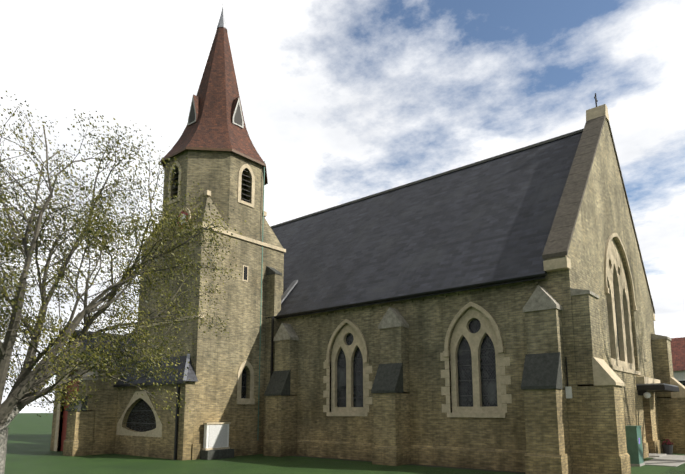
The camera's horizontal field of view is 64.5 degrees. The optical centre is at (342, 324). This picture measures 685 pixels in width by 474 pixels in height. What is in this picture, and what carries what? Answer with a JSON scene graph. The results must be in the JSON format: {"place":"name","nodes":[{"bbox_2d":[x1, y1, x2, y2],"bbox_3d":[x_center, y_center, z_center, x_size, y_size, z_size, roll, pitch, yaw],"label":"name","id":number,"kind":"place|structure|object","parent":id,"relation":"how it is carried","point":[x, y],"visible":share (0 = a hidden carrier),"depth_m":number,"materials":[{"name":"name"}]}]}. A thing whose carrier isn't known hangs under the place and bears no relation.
{"place":"outdoors","nodes":[
{"label":"outdoors","id":0,"kind":"place"},
{"bbox_2d":[50,335,121,454],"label":"porch walls","id":1,"kind":"structure","parent":0,"point":[104,431],"depth_m":24.02,"materials":[{"name":"beige brick"}]},
{"bbox_2d":[114,381,195,460],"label":"annex walls","id":2,"kind":"structure","parent":0,"point":[162,447],"depth_m":21.87,"materials":[{"name":"beige brick"}]},
{"bbox_2d":[116,391,161,436],"bbox_3d":[-8.641,3.807,23.143,3.600,1.880,0.062,-7,-12,39],"label":"window surround","id":3,"kind":"object","parent":2,"relation":"attached to","point":[155,432],"visible":0.9,"depth_m":23.05,"materials":[{"name":"stone"}]},
{"bbox_2d":[0,0,684,412],"label":"sky","id":4,"kind":"structure","parent":0,"point":[343,101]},
{"bbox_2d":[4,413,684,473],"bbox_3d":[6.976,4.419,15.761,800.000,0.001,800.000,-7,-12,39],"label":"lawn","id":5,"kind":"structure","parent":0,"point":[28,451],"depth_m":19.24,"materials":[{"name":"green plant"}]},
{"bbox_2d":[54,330,135,455],"bbox_3d":[-10.721,3.405,27.003,4.600,5.720,6.870,-7,-12,39],"label":"porch","id":6,"kind":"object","parent":5,"relation":"on","point":[77,437],"depth_m":23.44,"materials":[{"name":"beige brick"}]},
{"bbox_2d":[0,91,245,473],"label":"tree","id":7,"kind":"object","parent":5,"relation":"on","point":[28,386],"visible":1,"depth_m":8.11,"materials":[{"name":"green plant"}]},
{"bbox_2d":[113,354,197,459],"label":"annex roof","id":8,"kind":"structure","parent":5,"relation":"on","point":[141,417],"depth_m":22.85,"materials":[{"name":"grey tile"}]},
{"bbox_2d":[135,228,283,443],"bbox_3d":[-6.129,1.240,25.095,4.700,9.800,4.700,-7,-12,39],"label":"tower shaft","id":9,"kind":"object","parent":5,"relation":"on","point":[218,360],"visible":0.38,"depth_m":23.19,"materials":[{"name":"beige brick"}]},
{"bbox_2d":[161,149,263,239],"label":"belfry wall","id":10,"kind":"structure","parent":9,"relation":"on","point":[215,172],"depth_m":24.21,"materials":[{"name":"beige brick"}]},
{"bbox_2d":[161,3,267,184],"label":"spire","id":11,"kind":"structure","parent":10,"relation":"on","point":[216,121],"depth_m":25.74,"materials":[{"name":"red tile"}]},
{"bbox_2d":[200,422,233,459],"bbox_3d":[-4.992,4.654,21.747,0.500,1.410,1.300,-7,-12,39],"label":"memorial tablet","id":12,"kind":"object","parent":5,"relation":"on","point":[216,441],"visible":1,"depth_m":21.61,"materials":[{"name":"stone"}]},
{"bbox_2d":[138,161,297,459],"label":"tower trim","id":13,"kind":"structure","parent":5,"relation":"on","point":[275,299],"depth_m":24.20,"materials":[{"name":"beige stone"}]},
{"bbox_2d":[146,161,282,247],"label":"tower stone trim","id":14,"kind":"structure","parent":13,"relation":"on","point":[269,236],"depth_m":24.54,"materials":[{"name":"stone"}]},
{"bbox_2d":[257,454,673,473],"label":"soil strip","id":15,"kind":"object","parent":5,"relation":"on","point":[647,470],"visible":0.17,"depth_m":17.88,"materials":[{"name":"brown soil"}]},
{"bbox_2d":[625,425,644,466],"bbox_3d":[10.220,4.246,19.014,0.400,1.360,0.750,-7,-12,39],"label":"sign board","id":16,"kind":"object","parent":15,"relation":"on","point":[634,443],"visible":0.83,"depth_m":18.77,"materials":[{"name":"metal"}]},
{"bbox_2d":[544,119,659,473],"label":"gable wall","id":17,"kind":"structure","parent":5,"relation":"on","point":[603,214],"depth_m":20.68,"materials":[{"name":"beige brick"}]},
{"bbox_2d":[604,233,640,374],"bbox_3d":[11.024,-0.895,21.523,0.230,5.620,4.650,-7,-12,39],"label":"window hood mould","id":18,"kind":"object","parent":17,"relation":"attached to","point":[614,367],"depth_m":21.25,"materials":[{"name":"beige stone"}]},
{"bbox_3d":[0.797,-0.029,30.026,25.350,13.850,12.650,-7,-12,39],"label":"nave","id":19,"kind":"object","parent":5,"relation":"on","visible":0},
{"bbox_2d":[323,319,372,416],"bbox_3d":[0.178,1.726,21.925,2.540,3.930,0.210,-7,-12,39],"label":"window surround","id":20,"kind":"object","parent":19,"relation":"attached to","point":[327,380],"depth_m":21.85,"materials":[{"name":"beige stone"}]},
{"bbox_2d":[331,324,365,411],"bbox_3d":[0.328,1.754,22.103,1.860,3.610,0.260,-7,-12,39],"label":"tracery window","id":21,"kind":"structure","parent":20,"relation":"in","point":[340,343],"depth_m":22.06,"materials":[{"name":"beige stone"}]},
{"bbox_2d":[337,333,362,406],"bbox_3d":[0.345,1.781,22.119,1.760,3.460,0.001,-7,-12,39],"label":"window glass","id":22,"kind":"object","parent":21,"relation":"in","point":[357,381],"depth_m":22.08,"materials":[{"name":"black glass"}]},
{"bbox_2d":[265,128,583,377],"bbox_3d":[-1.411,-0.706,27.572,25.700,13.820,7.035,-7,-12,39],"label":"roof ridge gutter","id":23,"kind":"object","parent":19,"relation":"attached to","point":[479,285],"visible":0.56,"depth_m":23.39,"materials":[{"name":"metal"}]},
{"bbox_2d":[440,302,511,417],"bbox_3d":[4.439,1.169,18.413,2.540,3.930,0.210,-7,-12,39],"label":"window surround","id":24,"kind":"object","parent":19,"relation":"attached to","point":[505,381],"depth_m":18.30,"materials":[{"name":"beige stone"}]},
{"bbox_2d":[450,307,501,412],"bbox_3d":[4.589,1.197,18.591,1.860,3.610,0.260,-7,-12,39],"label":"tracery window","id":25,"kind":"structure","parent":24,"relation":"in","point":[462,330],"depth_m":18.51,"materials":[{"name":"beige stone"}]},
{"bbox_2d":[457,319,497,406],"bbox_3d":[4.606,1.225,18.607,1.760,3.460,0.001,-7,-12,39],"label":"window glass","id":26,"kind":"object","parent":25,"relation":"in","point":[488,375],"depth_m":18.56,"materials":[{"name":"black glass"}]},
{"bbox_2d":[565,357,571,397],"bbox_3d":[6.754,1.599,16.334,0.200,1.250,0.088,-7,-12,39],"label":"service box","id":27,"kind":"object","parent":19,"relation":"attached to","point":[568,389],"visible":0.79,"depth_m":16.24,"materials":[{"name":"white paint"}]},
{"bbox_2d":[542,93,678,458],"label":"gable trim","id":28,"kind":"structure","parent":19,"relation":"attached to","point":[558,242],"depth_m":20.04,"materials":[{"name":"stone"}]},
{"bbox_2d":[606,239,634,369],"bbox_3d":[10.821,-0.868,21.690,0.300,5.300,4.300,-7,-12,39],"label":"tracery window","id":29,"kind":"structure","parent":19,"relation":"attached to","point":[616,275],"depth_m":21.94,"materials":[{"name":"beige stone"}]},
{"bbox_2d":[606,282,627,359],"bbox_3d":[10.798,-0.841,21.706,0.001,5.150,4.200,-7,-12,39],"label":"window glass","id":30,"kind":"object","parent":29,"relation":"in","point":[616,322],"depth_m":21.88,"materials":[{"name":"black glass"}]},
{"bbox_2d":[638,390,650,397],"bbox_3d":[12.274,2.854,22.082,0.450,0.330,0.260,-7,-12,39],"label":"lamp","id":31,"kind":"object","parent":19,"relation":"attached to","point":[645,393],"visible":1,"depth_m":22.02,"materials":[{"name":"white glass"}]},
{"bbox_2d":[281,272,548,449],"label":"nave wall","id":32,"kind":"structure","parent":0,"point":[429,320],"depth_m":19.54,"materials":[{"name":"beige brick"}]},
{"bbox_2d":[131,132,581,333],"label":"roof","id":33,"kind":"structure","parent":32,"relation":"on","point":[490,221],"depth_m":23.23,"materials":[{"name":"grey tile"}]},
{"bbox_2d":[279,273,547,471],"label":"nave courses","id":34,"kind":"object","parent":32,"relation":"attached to","point":[490,459],"visible":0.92,"depth_m":18.88,"materials":[{"name":"beige brick"}]},
{"bbox_2d":[263,285,684,473],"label":"buttresses","id":35,"kind":"structure","parent":32,"relation":"attached to","point":[600,383],"depth_m":16.55,"materials":[{"name":"beige brick"}]},
{"bbox_2d":[644,454,684,466],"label":"entrance path","id":36,"kind":"structure","parent":0,"point":[671,460],"depth_m":20.15,"materials":[{"name":"concrete"}]},
{"bbox_2d":[660,439,672,454],"bbox_3d":[14.043,5.304,23.488,0.469,0.671,0.471,-7,-12,39],"label":"flower pot","id":37,"kind":"object","parent":36,"relation":"on","point":[667,448],"visible":0.94,"depth_m":23.35,"materials":[{"name":"grey"}]},
{"bbox_2d":[670,337,684,385],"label":"neighbour house","id":38,"kind":"structure","parent":0,"point":[678,352],"depth_m":53.45,"materials":[{"name":"red tile"}]}
]}

